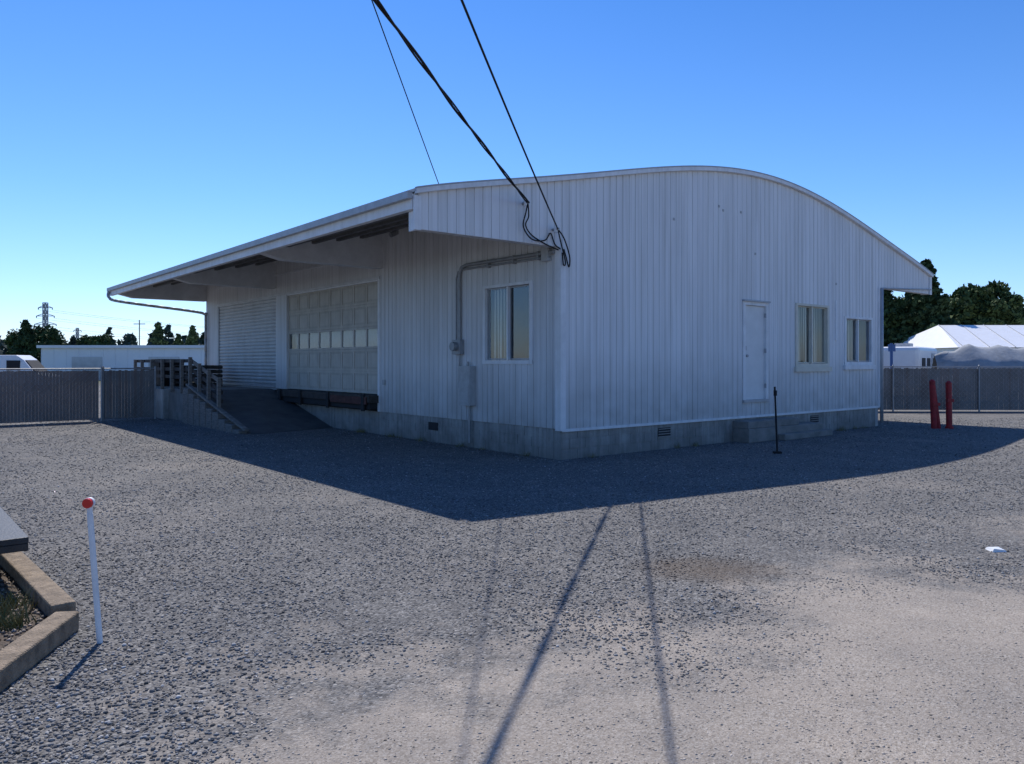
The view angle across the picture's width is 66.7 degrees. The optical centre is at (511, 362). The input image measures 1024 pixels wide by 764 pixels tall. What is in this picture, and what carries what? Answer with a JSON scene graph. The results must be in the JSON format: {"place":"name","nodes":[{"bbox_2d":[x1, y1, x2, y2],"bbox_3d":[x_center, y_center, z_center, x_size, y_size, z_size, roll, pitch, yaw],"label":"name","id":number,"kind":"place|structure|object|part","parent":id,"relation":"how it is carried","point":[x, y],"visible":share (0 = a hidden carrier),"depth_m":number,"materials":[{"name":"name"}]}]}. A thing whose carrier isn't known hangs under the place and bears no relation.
{"place":"outdoors","nodes":[
{"label":"outdoors","id":0,"kind":"place"},
{"bbox_2d":[154,363,179,385],"bbox_3d":[-11.890,0.340,26.885,0.900,0.920,0.950,0,0,-39],"label":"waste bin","id":1,"kind":"object","parent":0,"point":[166,381],"visible":0.23,"depth_m":26.49,"materials":[{"name":"black plastic"}]},
{"bbox_2d":[174,365,222,386],"bbox_3d":[-10.476,0.445,25.942,1.200,0.710,1.100,0,0,-45],"label":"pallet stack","id":2,"kind":"object","parent":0,"point":[212,368],"visible":0.42,"depth_m":25.73,"materials":[{"name":"brown wood"}]},
{"bbox_2d":[0,380,1023,763],"bbox_3d":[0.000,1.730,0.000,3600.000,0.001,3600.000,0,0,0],"label":"gravel ground","id":3,"kind":"structure","parent":0,"point":[514,702],"depth_m":5.66,"materials":[{"name":"grey gravel"}]},
{"bbox_2d":[0,355,46,391],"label":"parked van","id":4,"kind":"object","parent":3,"relation":"on","point":[17,361],"visible":0.21,"depth_m":43.77,"materials":[{"name":"white metal"}]},
{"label":"windows","id":5,"kind":"part","parent":4,"relation":"part of","materials":[{"name":"black glass"}]},
{"bbox_2d":[7,319,42,362],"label":"conifer tree","id":6,"kind":"object","parent":3,"relation":"on","point":[25,344],"visible":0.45,"depth_m":91.51,"materials":[{"name":"green plant"}]},
{"bbox_2d":[3,324,67,354],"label":"broadleaf tree","id":7,"kind":"object","parent":3,"relation":"on","point":[41,333],"visible":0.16,"depth_m":96.74,"materials":[{"name":"green plant"}]},
{"bbox_2d":[0,552,78,692],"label":"timber planter bed","id":8,"kind":"object","parent":3,"relation":"on","point":[39,617],"visible":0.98,"depth_m":5.04,"materials":[{"name":"brown wood"}]},
{"bbox_2d":[0,507,28,553],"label":"wooden bench table","id":9,"kind":"object","parent":8,"relation":"on","point":[14,537],"visible":1,"depth_m":5.73,"materials":[{"name":"grey wood"}]},
{"bbox_2d":[34,302,56,328],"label":"transmission tower","id":10,"kind":"structure","parent":3,"relation":"on","point":[44,314],"depth_m":379.72,"materials":[{"name":"metal"}]},
{"bbox_2d":[41,310,203,327],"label":"transmission line","id":11,"kind":"object","parent":10,"relation":"attached to","point":[124,320],"visible":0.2,"depth_m":396.26,"materials":[{"name":"black metal"}]},
{"bbox_2d":[0,366,102,423],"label":"slatted chainlink fence","id":12,"kind":"object","parent":3,"relation":"on","point":[63,398],"visible":1,"depth_m":22.20,"materials":[{"name":"grey metal"}]},
{"bbox_2d":[39,327,64,354],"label":"conifer tree","id":13,"kind":"object","parent":3,"relation":"on","point":[53,337],"visible":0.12,"depth_m":93.72,"materials":[{"name":"green plant"}]},
{"bbox_2d":[72,328,81,337],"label":"transmission tower","id":14,"kind":"structure","parent":3,"relation":"on","point":[77,334],"depth_m":679.80,"materials":[{"name":"metal"}]},
{"bbox_2d":[82,497,102,643],"bbox_3d":[-2.582,1.307,4.793,0.118,0.949,0.049,0,0,0],"label":"driveway marker post","id":15,"kind":"object","parent":3,"relation":"on","point":[88,503],"visible":0.86,"depth_m":4.79,"materials":[{"name":"white plastic"}]},
{"bbox_2d":[76,334,113,344],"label":"broadleaf tree","id":16,"kind":"object","parent":3,"relation":"on","point":[93,340],"visible":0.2,"depth_m":99.97,"materials":[{"name":"green plant"}]},
{"bbox_2d":[0,324,203,354],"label":"distant tree line","id":17,"kind":"object","parent":3,"relation":"on","point":[129,339],"visible":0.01,"depth_m":293.32,"materials":[{"name":"green plant"}]},
{"bbox_2d":[36,345,203,379],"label":"long warehouse","id":18,"kind":"structure","parent":3,"relation":"on","point":[88,356],"depth_m":76.00,"materials":[{"name":"paint"}]},
{"bbox_2d":[103,366,155,420],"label":"slatted chainlink gate","id":19,"kind":"structure","parent":3,"relation":"on","point":[138,396],"depth_m":23.56,"materials":[{"name":"grey metal"}]},
{"bbox_2d":[147,322,168,344],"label":"conifer tree","id":20,"kind":"object","parent":3,"relation":"on","point":[157,334],"visible":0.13,"depth_m":94.68,"materials":[{"name":"green plant"}]},
{"bbox_2d":[172,333,182,344],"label":"conifer tree","id":21,"kind":"object","parent":3,"relation":"on","point":[178,341],"visible":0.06,"depth_m":96.77,"materials":[{"name":"green plant"}]},
{"bbox_2d":[185,325,198,344],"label":"conifer tree","id":22,"kind":"object","parent":3,"relation":"on","point":[192,336],"visible":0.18,"depth_m":92.68,"materials":[{"name":"green plant"}]},
{"bbox_2d":[134,357,331,434],"bbox_3d":[-8.782,0.837,23.516,2.600,1.985,10.700,0,0,-39],"label":"loading dock","id":23,"kind":"object","parent":3,"relation":"on","point":[239,410],"visible":0.88,"depth_m":21.49,"materials":[{"name":"concrete"}]},
{"bbox_2d":[206,229,924,425],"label":"wall","id":24,"kind":"structure","parent":3,"relation":"on","point":[323,276],"depth_m":22.95,"materials":[{"name":"metal"}]},
{"bbox_2d":[107,291,207,377],"bbox_3d":[-12.650,-0.876,27.819,3.287,3.213,0.282,0,0,-27],"label":"downspout rear","id":25,"kind":"object","parent":24,"relation":"attached to","point":[171,308],"visible":0.94,"depth_m":28.19,"materials":[{"name":"metal"}]},
{"bbox_2d":[218,296,278,389],"bbox_3d":[-8.768,-0.590,25.651,0.120,2.840,5.250,0,0,-39],"label":"rollup door","id":26,"kind":"structure","parent":24,"relation":"attached to","point":[246,343],"depth_m":25.48,"materials":[{"name":"paint"}]},
{"bbox_2d":[118,234,382,301],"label":"canopy beams","id":27,"kind":"structure","parent":24,"relation":"attached to","point":[358,252],"depth_m":22.08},
{"bbox_2d":[135,211,410,289],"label":"canopy purlins","id":28,"kind":"object","parent":27,"relation":"attached to","point":[390,224],"visible":0.07,"depth_m":16.91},
{"bbox_2d":[216,264,379,305],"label":"header trim","id":29,"kind":"structure","parent":24,"relation":"attached to","point":[326,286],"depth_m":21.93,"materials":[{"name":"paint"}]},
{"bbox_2d":[287,279,379,411],"bbox_3d":[-4.854,-0.415,20.849,0.160,3.190,5.500,0,0,-39],"label":"door jamb","id":30,"kind":"object","parent":24,"relation":"attached to","point":[378,280],"depth_m":18.71,"materials":[{"name":"paint"}]},
{"bbox_2d":[289,281,377,393],"bbox_3d":[-4.883,-0.615,20.902,0.032,2.770,5.380,0,0,-39],"label":"sectional door","id":31,"kind":"structure","parent":30,"relation":"attached to","point":[353,369],"depth_m":20.65,"materials":[{"name":"paint"}]},
{"bbox_2d":[296,326,377,350],"bbox_3d":[-4.729,-0.615,21.028,0.001,2.770,5.380,0,0,-39],"label":"door backing","id":32,"kind":"object","parent":30,"relation":"attached to","point":[360,338],"depth_m":20.92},
{"bbox_2d":[130,167,720,280],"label":"roof","id":33,"kind":"structure","parent":24,"relation":"on","point":[413,190],"depth_m":12.70,"materials":[{"name":"grey metal"}]},
{"bbox_2d":[350,286,528,393],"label":"interior partitions","id":34,"kind":"object","parent":24,"relation":"in","point":[520,322],"depth_m":17.27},
{"bbox_2d":[380,227,554,428],"bbox_3d":[-1.153,-1.014,16.222,0.018,4.387,6.350,0,0,-39],"label":"side siding","id":35,"kind":"object","parent":24,"relation":"attached to","point":[419,367],"visible":0.65,"depth_m":16.36,"materials":[{"name":"paint"}]},
{"bbox_2d":[389,230,398,236],"bbox_3d":[-2.755,-3.013,18.044,0.200,0.234,0.200,0,0,-39],"label":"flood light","id":36,"kind":"object","parent":35,"relation":"attached to","point":[393,233],"visible":0.89,"depth_m":18.00,"materials":[{"name":"grey metal"}]},
{"bbox_2d":[382,247,554,442],"bbox_3d":[-1.227,-0.245,16.129,0.218,3.750,6.100,0,0,-39],"label":"electric meter and conduit","id":37,"kind":"object","parent":35,"relation":"attached to","point":[467,385],"visible":0.99,"depth_m":15.69,"materials":[{"name":"grey metal"}]},
{"bbox_2d":[482,280,532,363],"bbox_3d":[-0.056,-0.743,14.942,0.147,1.545,1.520,0,0,-39],"label":"side window frame","id":38,"kind":"object","parent":35,"relation":"attached to","point":[486,325],"visible":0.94,"depth_m":14.95,"materials":[{"name":"paint"}]},
{"bbox_2d":[494,289,506,357],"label":"side window blinds","id":39,"kind":"object","parent":38,"relation":"attached to","point":[500,323],"visible":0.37,"depth_m":15.34,"materials":[{"name":"beige plastic"}]},
{"bbox_2d":[107,190,931,295],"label":"eave fascia","id":40,"kind":"structure","parent":24,"relation":"attached to","point":[394,205],"depth_m":14.94,"materials":[{"name":"paint"}]},
{"bbox_2d":[418,171,928,428],"bbox_3d":[5.494,-1.504,17.524,17.880,5.368,0.018,0,0,-39],"label":"gable siding","id":41,"kind":"object","parent":24,"relation":"attached to","point":[656,293],"visible":0.98,"depth_m":15.95,"materials":[{"name":"white metal"}]},
{"bbox_2d":[371,0,438,183],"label":"overhead cable","id":42,"kind":"object","parent":41,"relation":"attached to","point":[402,85],"visible":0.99,"depth_m":9.41,"materials":[{"name":"black rubber"}]},
{"bbox_2d":[522,200,559,232],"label":"cable insulators","id":43,"kind":"object","parent":41,"relation":"attached to","point":[554,229],"visible":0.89,"depth_m":13.49,"materials":[{"name":"paint"}]},
{"bbox_2d":[522,204,560,248],"bbox_3d":[0.520,-2.336,13.353,0.876,0.712,0.086,0,0,-43],"label":"drip loop","id":44,"kind":"object","parent":43,"relation":"attached to","point":[534,239],"visible":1,"depth_m":13.18,"materials":[{"name":"black rubber"}]},
{"bbox_2d":[525,204,558,249],"bbox_3d":[0.512,-2.326,13.362,0.768,0.734,0.097,0,0,-44],"label":"drip loop","id":45,"kind":"object","parent":43,"relation":"attached to","point":[534,236],"visible":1,"depth_m":13.21,"materials":[{"name":"black rubber"}]},
{"bbox_2d":[558,230,565,265],"bbox_3d":[0.859,-2.011,13.603,0.055,0.628,0.251,0,0,41],"label":"drip loop","id":46,"kind":"object","parent":43,"relation":"attached to","point":[563,254],"visible":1,"depth_m":13.63,"materials":[{"name":"black rubber"}]},
{"bbox_2d":[559,230,570,266],"bbox_3d":[0.904,-2.004,13.640,0.054,0.651,0.357,0,0,44],"label":"drip loop","id":47,"kind":"object","parent":43,"relation":"attached to","point":[568,265],"visible":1,"depth_m":13.70,"materials":[{"name":"black rubber"}]},
{"bbox_2d":[414,165,933,276],"bbox_3d":[5.532,-3.407,17.478,18.040,1.732,0.088,0,0,-39],"label":"gable flashing","id":48,"kind":"object","parent":41,"relation":"attached to","point":[598,174],"visible":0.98,"depth_m":15.55,"materials":[{"name":"white metal"}]},
{"bbox_2d":[555,189,879,431],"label":"corner trim","id":49,"kind":"structure","parent":41,"relation":"attached to","point":[560,346],"depth_m":13.77,"materials":[{"name":"paint"}]},
{"bbox_2d":[742,299,770,402],"bbox_3d":[5.458,-0.253,17.521,1.020,2.285,0.190,0,0,-39],"label":"entry door","id":50,"kind":"structure","parent":41,"relation":"attached to","point":[755,349],"depth_m":17.54,"materials":[{"name":"paint"}]},
{"bbox_2d":[794,303,831,371],"bbox_3d":[7.330,-0.603,19.046,1.650,1.645,0.190,0,0,-39],"label":"office window frame","id":51,"kind":"object","parent":41,"relation":"attached to","point":[824,366],"visible":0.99,"depth_m":19.05,"materials":[{"name":"white metal"}]},
{"bbox_2d":[798,307,816,363],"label":"office window blinds","id":52,"kind":"object","parent":51,"relation":"in","point":[815,358],"visible":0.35,"depth_m":19.05,"materials":[{"name":"beige plastic"}]},
{"bbox_2d":[835,301,837,339],"bbox_3d":[8.220,-1.070,19.719,0.080,1.000,0.028,0,0,-39],"label":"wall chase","id":53,"kind":"object","parent":41,"relation":"attached to","point":[836,320],"depth_m":19.70,"materials":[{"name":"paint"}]},
{"bbox_2d":[843,316,875,369],"bbox_3d":[9.105,-0.507,20.493,1.610,1.375,0.190,0,0,-39],"label":"end window frame","id":54,"kind":"object","parent":41,"relation":"attached to","point":[858,364],"visible":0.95,"depth_m":20.50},
{"bbox_2d":[880,288,931,422],"bbox_3d":[11.248,-0.280,22.143,3.125,3.819,0.089,0,0,-39],"label":"downspout","id":55,"kind":"object","parent":41,"relation":"attached to","point":[881,355],"visible":1,"depth_m":21.16,"materials":[{"name":"metal"}]},
{"bbox_2d":[295,403,874,459],"bbox_3d":[1.652,1.556,22.088,11.730,0.748,11.900,0,0,-39],"label":"foundation","id":56,"kind":"object","parent":3,"relation":"on","point":[550,443],"visible":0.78,"depth_m":15.98,"materials":[{"name":"grey concrete"}]},
{"bbox_2d":[277,389,378,410],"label":"dock sill","id":57,"kind":"structure","parent":56,"relation":"on","point":[358,401],"depth_m":20.16,"materials":[{"name":"black rubber"}]},
{"bbox_2d":[428,415,818,436],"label":"foundation vents","id":58,"kind":"object","parent":56,"relation":"attached to","point":[432,425],"visible":0.88,"depth_m":16.82,"materials":[{"name":"black metal"}]},
{"bbox_2d":[659,416,817,436],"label":"vent louvres","id":59,"kind":"object","parent":56,"relation":"attached to","point":[670,428],"visible":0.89,"depth_m":15.58,"materials":[{"name":"grey metal"}]},
{"bbox_2d":[773,387,781,453],"bbox_3d":[5.050,1.105,14.805,0.140,1.291,0.110,0,0,0],"label":"steel stake","id":60,"kind":"object","parent":3,"relation":"on","point":[776,451],"visible":0.85,"depth_m":14.79,"materials":[{"name":"black metal"}]},
{"bbox_2d":[733,417,832,442],"bbox_3d":[6.230,1.500,17.753,3.150,0.460,0.596,0,0,-39],"label":"concrete landing","id":61,"kind":"object","parent":3,"relation":"on","point":[761,430],"visible":1,"depth_m":17.29,"materials":[{"name":"grey concrete"}]},
{"bbox_2d":[888,343,895,368],"bbox_3d":[16.100,0.455,33.000,0.300,2.550,0.119,0,0,0],"label":"blue sign post","id":62,"kind":"object","parent":3,"relation":"on","point":[891,347],"visible":0.54,"depth_m":32.95,"materials":[{"name":"blue metal"}]},
{"bbox_2d":[884,290,906,346],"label":"conifer tree","id":63,"kind":"object","parent":3,"relation":"on","point":[890,302],"visible":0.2,"depth_m":70.96,"materials":[{"name":"green plant"}]},
{"bbox_2d":[884,295,908,329],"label":"broadleaf tree","id":64,"kind":"object","parent":3,"relation":"on","point":[893,323],"visible":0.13,"depth_m":70.85,"materials":[{"name":"green plant"}]},
{"bbox_2d":[884,343,936,368],"bbox_3d":[19.539,0.379,39.021,2.330,2.699,5.800,0,0,38],"label":"travel trailer","id":65,"kind":"object","parent":3,"relation":"on","point":[906,354],"visible":0.14,"depth_m":37.58,"materials":[{"name":"white metal"}]},
{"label":"windows and trim","id":66,"kind":"part","parent":65,"relation":"part of","materials":[{"name":"metal"}]},
{"bbox_2d":[889,258,960,342],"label":"conifer tree","id":67,"kind":"object","parent":3,"relation":"on","point":[925,312],"visible":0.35,"depth_m":69.11,"materials":[{"name":"green plant"}]},
{"bbox_2d":[929,379,940,428],"bbox_3d":[11.116,1.139,20.404,0.342,1.399,0.208,0,0,0],"label":"red bollard","id":68,"kind":"object","parent":3,"relation":"on","point":[934,415],"visible":0.79,"depth_m":20.35,"materials":[{"name":"metal"}]},
{"bbox_2d":[945,381,953,428],"bbox_3d":[11.470,1.155,20.400,0.199,1.351,0.199,0,0,0],"label":"red bollard","id":69,"kind":"object","parent":3,"relation":"on","point":[948,392],"visible":0.9,"depth_m":20.34,"materials":[{"name":"metal"}]},
{"bbox_2d":[878,365,1023,411],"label":"slatted chainlink fence","id":70,"kind":"object","parent":3,"relation":"on","point":[979,388],"visible":0.57,"depth_m":27.54,"materials":[{"name":"grey metal"}]},
{"bbox_2d":[897,325,1023,377],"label":"metal roof shed","id":71,"kind":"structure","parent":3,"relation":"on","point":[940,338],"depth_m":63.37,"materials":[{"name":"white metal"}]},
{"bbox_2d":[932,344,1023,396],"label":"covered boat on trailer","id":72,"kind":"object","parent":3,"relation":"on","point":[972,355],"visible":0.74,"depth_m":34.56,"materials":[{"name":"white fabric"}]},
{"bbox_2d":[943,279,1023,324],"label":"broadleaf tree","id":73,"kind":"object","parent":3,"relation":"on","point":[972,304],"visible":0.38,"depth_m":73.84,"materials":[{"name":"green plant"}]},
{"bbox_2d":[985,547,1006,551],"bbox_3d":[4.450,1.715,7.155,0.140,0.030,0.130,0,0,0],"label":"paper scrap","id":74,"kind":"object","parent":3,"relation":"on","point":[995,549],"visible":1,"depth_m":7.12,"materials":[{"name":"white paper"}]},
{"bbox_2d":[1016,298,1023,316],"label":"conifer tree","id":75,"kind":"object","parent":3,"relation":"on","point":[1020,309],"visible":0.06,"depth_m":77.59,"materials":[{"name":"green plant"}]},
{"bbox_3d":[-4.800,-4.170,-12.189,3.600,12.200,0.459,0,0,0],"label":"utility pole","id":76,"kind":"object","parent":3,"relation":"on","visible":0},
{"bbox_2d":[373,0,529,202],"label":"overhead cable","id":77,"kind":"object","parent":76,"relation":"attached to","point":[380,6],"visible":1,"depth_m":8.88,"materials":[{"name":"black rubber"}]},
{"bbox_2d":[460,0,557,228],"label":"overhead cable","id":78,"kind":"object","parent":76,"relation":"attached to","point":[482,50],"visible":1,"depth_m":8.77,"materials":[{"name":"black rubber"}]},
{"bbox_2d":[0,0,1023,344],"label":"sky","id":79,"kind":"structure","parent":0,"point":[139,138],"materials":[{"name":"blue"}]},
{"bbox_2d":[354,426,867,457],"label":"foundation weeds","id":80,"kind":"object","parent":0,"point":[461,445],"visible":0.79,"depth_m":17.05,"materials":[{"name":"green plant"}]},
{"bbox_2d":[848,320,848,360],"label":"end window blinds","id":81,"kind":"object","parent":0,"point":[848,340],"visible":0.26,"depth_m":20.45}
]}

